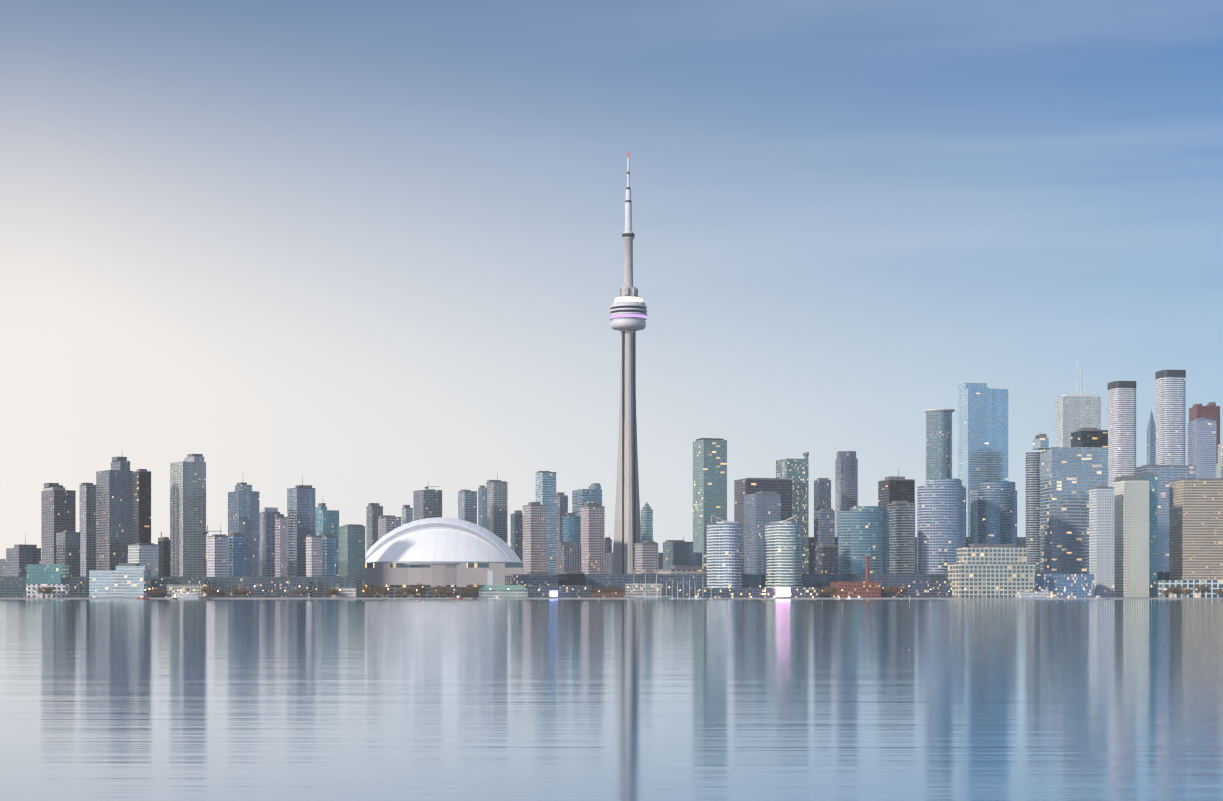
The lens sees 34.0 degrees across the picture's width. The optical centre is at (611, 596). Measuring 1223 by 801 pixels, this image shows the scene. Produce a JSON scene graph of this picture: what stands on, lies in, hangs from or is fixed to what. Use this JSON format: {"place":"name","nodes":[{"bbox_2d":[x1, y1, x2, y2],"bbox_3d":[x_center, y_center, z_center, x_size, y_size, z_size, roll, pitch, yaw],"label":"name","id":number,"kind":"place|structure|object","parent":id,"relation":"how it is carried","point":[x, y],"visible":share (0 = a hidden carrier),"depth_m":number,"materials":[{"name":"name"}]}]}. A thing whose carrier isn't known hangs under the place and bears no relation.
{"place":"outdoors","nodes":[
{"label":"outdoors","id":0,"kind":"place"},
{"bbox_2d":[6,543,40,576],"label":"building","id":1,"kind":"structure","parent":0,"point":[19,557],"depth_m":2255.47,"materials":[{"name":"grey"}]},
{"bbox_2d":[41,483,75,563],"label":"tower","id":2,"kind":"structure","parent":0,"point":[58,507],"depth_m":2395.51,"materials":[{"name":"grey"}]},
{"bbox_2d":[56,530,79,576],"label":"tower","id":3,"kind":"structure","parent":0,"point":[67,547],"depth_m":2228.99,"materials":[{"name":"grey glass"}]},
{"bbox_2d":[79,483,95,576],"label":"tower","id":4,"kind":"structure","parent":0,"point":[87,511],"depth_m":2519.97,"materials":[{"name":"grey"}]},
{"bbox_2d":[96,456,132,569],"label":"tower","id":5,"kind":"structure","parent":0,"point":[114,512],"depth_m":2343.23,"materials":[{"name":"grey"}]},
{"bbox_2d":[133,469,150,543],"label":"tower","id":6,"kind":"structure","parent":0,"point":[141,505],"depth_m":2459.14,"materials":[{"name":"grey"}]},
{"bbox_2d":[128,543,158,576],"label":"building","id":7,"kind":"structure","parent":0,"point":[144,554],"depth_m":2166.07,"materials":[{"name":"grey"}]},
{"bbox_2d":[158,537,169,576],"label":"tower","id":8,"kind":"structure","parent":0,"point":[164,556],"depth_m":2290.03,"materials":[{"name":"grey"}]},
{"bbox_2d":[170,454,205,576],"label":"tower","id":9,"kind":"structure","parent":0,"point":[187,515],"depth_m":2391.58,"materials":[{"name":"grey"}]},
{"bbox_2d":[207,529,227,576],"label":"tower","id":10,"kind":"structure","parent":0,"point":[217,555],"depth_m":2147.16,"materials":[{"name":"grey"}]},
{"bbox_2d":[227,533,244,576],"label":"tower","id":11,"kind":"structure","parent":0,"point":[236,554],"depth_m":2163.42,"materials":[{"name":"blue glass"}]},
{"bbox_2d":[228,482,259,576],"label":"tower","id":12,"kind":"structure","parent":0,"point":[244,508],"depth_m":2342.72,"materials":[{"name":"grey"}]},
{"bbox_2d":[260,507,279,576],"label":"tower","id":13,"kind":"structure","parent":0,"point":[267,541],"depth_m":2494.04,"materials":[{"name":"grey"}]},
{"bbox_2d":[275,514,286,576],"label":"tower","id":14,"kind":"structure","parent":0,"point":[280,545],"depth_m":2298.93,"materials":[{"name":"grey"}]},
{"bbox_2d":[287,475,315,576],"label":"tower","id":15,"kind":"structure","parent":0,"point":[300,513],"depth_m":2391.70,"materials":[{"name":"grey"}]},
{"bbox_2d":[306,531,321,576],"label":"tower","id":16,"kind":"structure","parent":0,"point":[313,555],"depth_m":2197.86,"materials":[{"name":"grey"}]},
{"bbox_2d":[315,503,338,576],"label":"tower","id":17,"kind":"structure","parent":0,"point":[325,519],"depth_m":2554.09,"materials":[{"name":"teal glass"}]},
{"bbox_2d":[322,529,335,576],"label":"tower","id":18,"kind":"structure","parent":0,"point":[328,555],"depth_m":2212.61,"materials":[{"name":"blue glass"}]},
{"bbox_2d":[338,524,364,597],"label":"tower","id":19,"kind":"structure","parent":0,"point":[351,550],"depth_m":2322.51,"materials":[{"name":"teal glass"}]},
{"bbox_2d":[366,503,382,551],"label":"tower","id":20,"kind":"structure","parent":0,"point":[374,511],"depth_m":2755.82,"materials":[{"name":"grey"}]},
{"bbox_2d":[378,515,400,539],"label":"tower","id":21,"kind":"structure","parent":0,"point":[387,524],"depth_m":2672.82,"materials":[{"name":"grey"}]},
{"bbox_2d":[402,505,412,524],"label":"tower","id":22,"kind":"structure","parent":0,"point":[407,513],"depth_m":2787.81,"materials":[{"name":"grey"}]},
{"bbox_2d":[458,490,476,523],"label":"tower","id":23,"kind":"structure","parent":0,"point":[467,505],"depth_m":2842.16,"materials":[{"name":"grey"}]},
{"bbox_2d":[478,485,486,528],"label":"tower","id":24,"kind":"structure","parent":0,"point":[482,506],"depth_m":2776.09,"materials":[{"name":"blue glass"}]},
{"bbox_2d":[486,472,507,543],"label":"tower","id":25,"kind":"structure","parent":0,"point":[497,507],"depth_m":2890.04,"materials":[{"name":"grey"}]},
{"bbox_2d":[479,585,528,597],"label":"green pavilion","id":26,"kind":"structure","parent":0,"point":[514,591],"depth_m":1982.52,"materials":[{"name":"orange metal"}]},
{"bbox_2d":[510,510,522,562],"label":"tower","id":27,"kind":"structure","parent":0,"point":[517,532],"depth_m":2754.85,"materials":[{"name":"grey"}]},
{"bbox_2d":[505,572,556,587],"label":"building","id":28,"kind":"structure","parent":0,"point":[536,578],"depth_m":2070.11,"materials":[{"name":"grey"}]},
{"bbox_2d":[523,502,546,573],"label":"tower","id":29,"kind":"structure","parent":0,"point":[534,536],"depth_m":2290.13,"materials":[{"name":"grey"}]},
{"bbox_2d":[535,471,555,573],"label":"tower","id":30,"kind":"structure","parent":0,"point":[545,487],"depth_m":2451.00,"materials":[{"name":"grey"}]},
{"bbox_2d":[556,492,567,545],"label":"tower","id":31,"kind":"structure","parent":0,"point":[561,504],"depth_m":2554.29,"materials":[{"name":"grey"}]},
{"bbox_2d":[556,542,580,573],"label":"tower","id":32,"kind":"structure","parent":0,"point":[568,555],"depth_m":2219.75,"materials":[{"name":"grey"}]},
{"bbox_2d":[558,567,583,584],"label":"building","id":33,"kind":"structure","parent":0,"point":[570,577],"depth_m":2090.15,"materials":[{"name":"grey"}]},
{"bbox_2d":[562,513,580,544],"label":"tower","id":34,"kind":"structure","parent":0,"point":[571,527],"depth_m":2441.58,"materials":[{"name":"blue glass"}]},
{"bbox_2d":[572,483,601,515],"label":"tower","id":35,"kind":"structure","parent":0,"point":[591,494],"depth_m":2666.68,"materials":[{"name":"blue glass"}]},
{"bbox_2d":[581,503,604,573],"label":"tower","id":36,"kind":"structure","parent":0,"point":[592,538],"depth_m":2289.59,"materials":[{"name":"pink"}]},
{"bbox_2d":[605,537,611,552],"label":"tower","id":37,"kind":"structure","parent":0,"point":[608,544],"depth_m":2714.69,"materials":[{"name":"grey"}]},
{"bbox_2d":[0,599,1222,800],"bbox_3d":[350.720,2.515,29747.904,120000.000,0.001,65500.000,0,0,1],"label":"water","id":38,"kind":"structure","parent":0,"point":[611,699],"depth_m":48.81,"materials":[{"name":"blue liquid"}]},
{"bbox_2d":[168,588,200,598],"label":"ferry","id":39,"kind":"object","parent":38,"relation":"on","point":[180,594],"visible":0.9,"depth_m":1940.09,"materials":[{"name":"white metal"}]},
{"bbox_2d":[0,598,1222,598],"bbox_3d":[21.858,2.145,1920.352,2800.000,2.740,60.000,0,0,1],"label":"quay wall","id":40,"kind":"structure","parent":38,"relation":"in","point":[585,598],"depth_m":1950.20,"materials":[{"name":"concrete"}]},
{"bbox_2d":[623,567,671,598],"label":"sailboat","id":41,"kind":"object","parent":38,"relation":"on","point":[645,596],"visible":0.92,"depth_m":1935.54,"materials":[{"name":"white"}]},
{"bbox_2d":[1012,588,1063,598],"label":"ferry","id":42,"kind":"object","parent":38,"relation":"on","point":[1044,594],"depth_m":1926.38,"materials":[{"name":"white metal"}]},
{"bbox_2d":[0,0,1222,558],"label":"sky","id":43,"kind":"structure","parent":0,"point":[367,251],"materials":[{"name":"blue"}]},
{"bbox_2d":[610,152,646,573],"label":"observation tower","id":44,"kind":"structure","parent":0,"point":[628,312],"depth_m":2494.23,"materials":[{"name":"concrete"}]},
{"bbox_2d":[634,530,657,573],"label":"building","id":45,"kind":"structure","parent":0,"point":[646,553],"depth_m":2229.02,"materials":[{"name":"grey"}]},
{"bbox_2d":[641,502,652,542],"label":"tower","id":46,"kind":"structure","parent":0,"point":[647,517],"depth_m":2353.15,"materials":[{"name":"teal glass"}]},
{"bbox_2d":[663,535,692,568],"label":"tower","id":47,"kind":"structure","parent":0,"point":[677,552],"depth_m":2404.43,"materials":[{"name":"teal glass"}]},
{"bbox_2d":[658,566,705,573],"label":"building","id":48,"kind":"structure","parent":0,"point":[685,570],"depth_m":2134.85,"materials":[{"name":"grey"}]},
{"bbox_2d":[693,438,726,573],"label":"tower","id":49,"kind":"structure","parent":0,"point":[709,477],"depth_m":2700.46,"materials":[{"name":"teal glass"}]},
{"bbox_2d":[744,491,780,573],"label":"tower","id":50,"kind":"structure","parent":0,"point":[762,509],"depth_m":2349.52,"materials":[{"name":"blue glass"}]},
{"bbox_2d":[734,478,791,573],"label":"tower","id":51,"kind":"structure","parent":0,"point":[746,486],"depth_m":2502.81,"materials":[{"name":"grey"}]},
{"bbox_2d":[776,452,808,573],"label":"tower","id":52,"kind":"structure","parent":0,"point":[796,471],"depth_m":2639.80,"materials":[{"name":"teal glass"}]},
{"bbox_2d":[814,478,830,510],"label":"tower","id":53,"kind":"structure","parent":0,"point":[822,492],"depth_m":2587.78,"materials":[{"name":"grey"}]},
{"bbox_2d":[814,508,834,573],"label":"tower","id":54,"kind":"structure","parent":0,"point":[824,525],"depth_m":2386.85,"materials":[{"name":"grey"}]},
{"bbox_2d":[816,544,836,573],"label":"tower","id":55,"kind":"structure","parent":0,"point":[826,558],"depth_m":2187.69,"materials":[{"name":"grey"}]},
{"bbox_2d":[835,451,857,536],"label":"tower","id":56,"kind":"structure","parent":0,"point":[846,480],"depth_m":2742.27,"materials":[{"name":"grey"}]},
{"bbox_2d":[878,468,914,510],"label":"tower","id":57,"kind":"structure","parent":0,"point":[893,488],"depth_m":2597.10,"materials":[{"name":"grey"}]},
{"bbox_2d":[887,501,914,573],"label":"tower","id":58,"kind":"structure","parent":0,"point":[901,537],"depth_m":2282.20,"materials":[{"name":"grey"}]},
{"bbox_2d":[923,409,954,478],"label":"tower","id":59,"kind":"structure","parent":0,"point":[938,443],"depth_m":2600.57,"materials":[{"name":"teal glass"}]},
{"bbox_2d":[958,383,1007,536],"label":"tower","id":60,"kind":"structure","parent":0,"point":[982,432],"depth_m":2794.09,"materials":[{"name":"blue glass"}]},
{"bbox_2d":[1026,452,1039,571],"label":"tower","id":61,"kind":"structure","parent":0,"point":[1033,505],"depth_m":2505.39,"materials":[{"name":"grey"}]},
{"bbox_2d":[1033,434,1107,571],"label":"tower","id":62,"kind":"structure","parent":0,"point":[1070,477],"depth_m":2322.81,"materials":[{"name":"blue glass"}]},
{"bbox_2d":[1055,357,1100,446],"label":"tower","id":63,"kind":"structure","parent":0,"point":[1075,412],"depth_m":3370.92,"materials":[{"name":"grey"}]},
{"bbox_2d":[1071,427,1107,446],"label":"tower","id":64,"kind":"structure","parent":0,"point":[1087,437],"depth_m":2592.74,"materials":[{"name":"grey glass"}]},
{"bbox_2d":[1107,381,1135,486],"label":"tower","id":65,"kind":"structure","parent":0,"point":[1121,428],"depth_m":2871.70,"materials":[{"name":"grey"}]},
{"bbox_2d":[1147,410,1155,464],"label":"tower","id":66,"kind":"structure","parent":0,"point":[1151,443],"depth_m":3282.04,"materials":[{"name":"blue glass"}]},
{"bbox_2d":[1135,456,1195,571],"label":"tower","id":67,"kind":"structure","parent":0,"point":[1166,474],"depth_m":2490.49,"materials":[{"name":"blue glass"}]},
{"bbox_2d":[1155,370,1185,464],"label":"tower","id":68,"kind":"structure","parent":0,"point":[1171,416],"depth_m":2870.29,"materials":[{"name":"grey"}]},
{"bbox_2d":[1169,478,1222,579],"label":"building","id":69,"kind":"structure","parent":0,"point":[1195,528],"depth_m":2128.17,"materials":[{"name":"grey concrete"}]},
{"bbox_2d":[1188,417,1215,477],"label":"tower","id":70,"kind":"structure","parent":0,"point":[1202,444],"depth_m":3168.51,"materials":[{"name":"blue glass"}]},
{"bbox_2d":[1189,402,1219,463],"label":"tower","id":71,"kind":"structure","parent":0,"point":[1210,410],"depth_m":3467.84,"materials":[{"name":"brown"}]},
{"bbox_2d":[1216,444,1222,477],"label":"tower","id":72,"kind":"structure","parent":0,"point":[1219,469],"depth_m":3284.92,"materials":[{"name":"grey"}]},
{"label":"ground","id":73,"kind":"structure","parent":0,"visible":0},
{"bbox_2d":[0,559,5,576],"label":"building","id":74,"kind":"structure","parent":73,"relation":"on","point":[2,567],"depth_m":2619.57,"materials":[{"name":"grey glass"}]},
{"bbox_2d":[26,584,68,597],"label":"building","id":75,"kind":"structure","parent":73,"relation":"on","point":[56,593],"depth_m":1989.81,"materials":[{"name":"grey"}]},
{"bbox_2d":[27,564,68,583],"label":"building","id":76,"kind":"structure","parent":73,"relation":"on","point":[47,573],"depth_m":2031.96,"materials":[{"name":"teal glass"}]},
{"bbox_2d":[89,563,150,597],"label":"building","id":77,"kind":"structure","parent":73,"relation":"on","point":[128,580],"depth_m":2021.10,"materials":[{"name":"grey"}]},
{"bbox_2d":[0,577,357,597],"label":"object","id":78,"kind":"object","parent":73,"relation":"on","point":[12,587],"visible":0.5,"depth_m":2105.02,"materials":[{"name":"grey"}]},
{"bbox_2d":[151,580,209,597],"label":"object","id":79,"kind":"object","parent":73,"relation":"on","point":[159,584],"visible":0.31,"depth_m":2053.02,"materials":[{"name":"grey"}]},
{"bbox_2d":[167,585,208,597],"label":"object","id":80,"kind":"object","parent":73,"relation":"on","point":[172,589],"visible":0.69,"depth_m":1993.14,"materials":[{"name":"grey"}]},
{"bbox_2d":[200,585,220,597],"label":"tree","id":81,"kind":"object","parent":73,"relation":"on","point":[207,590],"visible":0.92,"depth_m":1967.32,"materials":[{"name":"brown plant"}]},
{"bbox_2d":[241,581,312,597],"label":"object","id":82,"kind":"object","parent":73,"relation":"on","point":[274,589],"visible":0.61,"depth_m":2041.71,"materials":[{"name":"grey"}]},
{"bbox_2d":[331,588,356,597],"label":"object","id":83,"kind":"object","parent":73,"relation":"on","point":[348,593],"visible":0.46,"depth_m":1987.23,"materials":[{"name":"grey"}]},
{"bbox_2d":[413,489,441,520],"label":"tower","id":84,"kind":"structure","parent":73,"relation":"on","point":[427,503],"depth_m":2837.72,"materials":[{"name":"grey"}]},
{"bbox_2d":[365,517,522,597],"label":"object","id":85,"kind":"structure","parent":73,"relation":"on","point":[455,554],"depth_m":2471.90,"materials":[{"name":"grey"}]},
{"bbox_2d":[487,570,492,584],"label":"pavilion pylon","id":86,"kind":"object","parent":73,"relation":"on","point":[489,577],"visible":0.69,"depth_m":2013.56,"materials":[{"name":"grey"}]},
{"bbox_2d":[527,585,591,597],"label":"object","id":87,"kind":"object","parent":73,"relation":"on","point":[577,591],"visible":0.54,"depth_m":2020.72,"materials":[{"name":"grey"}]},
{"bbox_2d":[590,586,624,597],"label":"building","id":88,"kind":"structure","parent":73,"relation":"on","point":[607,592],"depth_m":1980.28,"materials":[{"name":"brick"}]},
{"bbox_2d":[625,583,661,597],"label":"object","id":89,"kind":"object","parent":73,"relation":"on","point":[638,590],"visible":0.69,"depth_m":2049.74,"materials":[{"name":"grey"}]},
{"bbox_2d":[605,553,701,573],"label":"building","id":90,"kind":"structure","parent":73,"relation":"on","point":[697,559],"depth_m":2589.42,"materials":[{"name":"grey"}]},
{"bbox_2d":[707,514,741,587],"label":"condo","id":91,"kind":"structure","parent":73,"relation":"on","point":[724,553],"depth_m":2058.51,"materials":[{"name":"grey glass"}]},
{"bbox_2d":[557,574,947,597],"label":"low buildings","id":92,"kind":"structure","parent":73,"relation":"on","point":[819,581],"depth_m":2114.04,"materials":[{"name":"grey"}]},
{"bbox_2d":[695,588,818,597],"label":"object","id":93,"kind":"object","parent":73,"relation":"on","point":[754,593],"visible":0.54,"depth_m":1990.48,"materials":[{"name":"grey"}]},
{"bbox_2d":[776,588,789,596],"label":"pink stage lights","id":94,"kind":"object","parent":73,"relation":"on","point":[781,592],"visible":0.86,"depth_m":1972.92,"materials":[{"name":"pink"}]},
{"bbox_2d":[765,515,801,587],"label":"condo","id":95,"kind":"structure","parent":73,"relation":"on","point":[783,553],"depth_m":2056.86,"materials":[{"name":"grey glass"}]},
{"bbox_2d":[830,581,880,597],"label":"building","id":96,"kind":"structure","parent":73,"relation":"on","point":[853,589],"depth_m":2006.20,"materials":[{"name":"red brick"}]},
{"bbox_2d":[838,506,888,573],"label":"condo","id":97,"kind":"structure","parent":73,"relation":"on","point":[863,532],"depth_m":2129.58,"materials":[{"name":"blue glass"}]},
{"bbox_2d":[891,584,908,597],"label":"tree","id":98,"kind":"object","parent":73,"relation":"on","point":[904,589],"visible":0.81,"depth_m":1971.73,"materials":[{"name":"brown plant"}]},
{"bbox_2d":[878,580,949,597],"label":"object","id":99,"kind":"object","parent":73,"relation":"on","point":[919,588],"visible":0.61,"depth_m":2035.42,"materials":[{"name":"grey"}]},
{"bbox_2d":[809,537,1025,573],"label":"building","id":100,"kind":"structure","parent":73,"relation":"on","point":[1021,542],"depth_m":2686.58,"materials":[{"name":"grey"}]},
{"bbox_2d":[917,478,965,573],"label":"condo","id":101,"kind":"structure","parent":73,"relation":"on","point":[941,520],"depth_m":2177.43,"materials":[{"name":"blue glass"}]},
{"bbox_2d":[948,544,1034,597],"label":"apartment building","id":102,"kind":"structure","parent":73,"relation":"on","point":[981,570],"depth_m":2018.12,"materials":[{"name":"grey"}]},
{"bbox_2d":[970,481,1016,547],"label":"condo","id":103,"kind":"structure","parent":73,"relation":"on","point":[993,512],"depth_m":2237.59,"materials":[{"name":"blue glass"}]},
{"bbox_2d":[1035,574,1093,597],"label":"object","id":104,"kind":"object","parent":73,"relation":"on","point":[1078,585],"visible":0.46,"depth_m":2042.12,"materials":[{"name":"blue glass"}]},
{"bbox_2d":[1089,486,1113,597],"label":"apts","id":105,"kind":"structure","parent":73,"relation":"on","point":[1101,533],"depth_m":2082.31,"materials":[{"name":"grey"}]},
{"bbox_2d":[1035,572,1168,579],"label":"low building","id":106,"kind":"structure","parent":73,"relation":"on","point":[1163,575],"depth_m":2174.07,"materials":[{"name":"grey"}]},
{"bbox_2d":[1113,476,1148,597],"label":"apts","id":107,"kind":"structure","parent":73,"relation":"on","point":[1131,536],"depth_m":2091.69,"materials":[{"name":"grey concrete"}]},
{"bbox_2d":[1131,473,1157,597],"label":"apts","id":108,"kind":"structure","parent":73,"relation":"on","point":[1153,528],"depth_m":2140.11,"materials":[{"name":"blue"}]},
{"bbox_2d":[1158,580,1222,597],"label":"building","id":109,"kind":"structure","parent":73,"relation":"on","point":[1214,585],"depth_m":1992.30,"materials":[{"name":"grey"}]},
{"bbox_2d":[1193,584,1210,597],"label":"tree","id":110,"kind":"object","parent":73,"relation":"on","point":[1204,588],"visible":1,"depth_m":1957.33,"materials":[{"name":"brown plant"}]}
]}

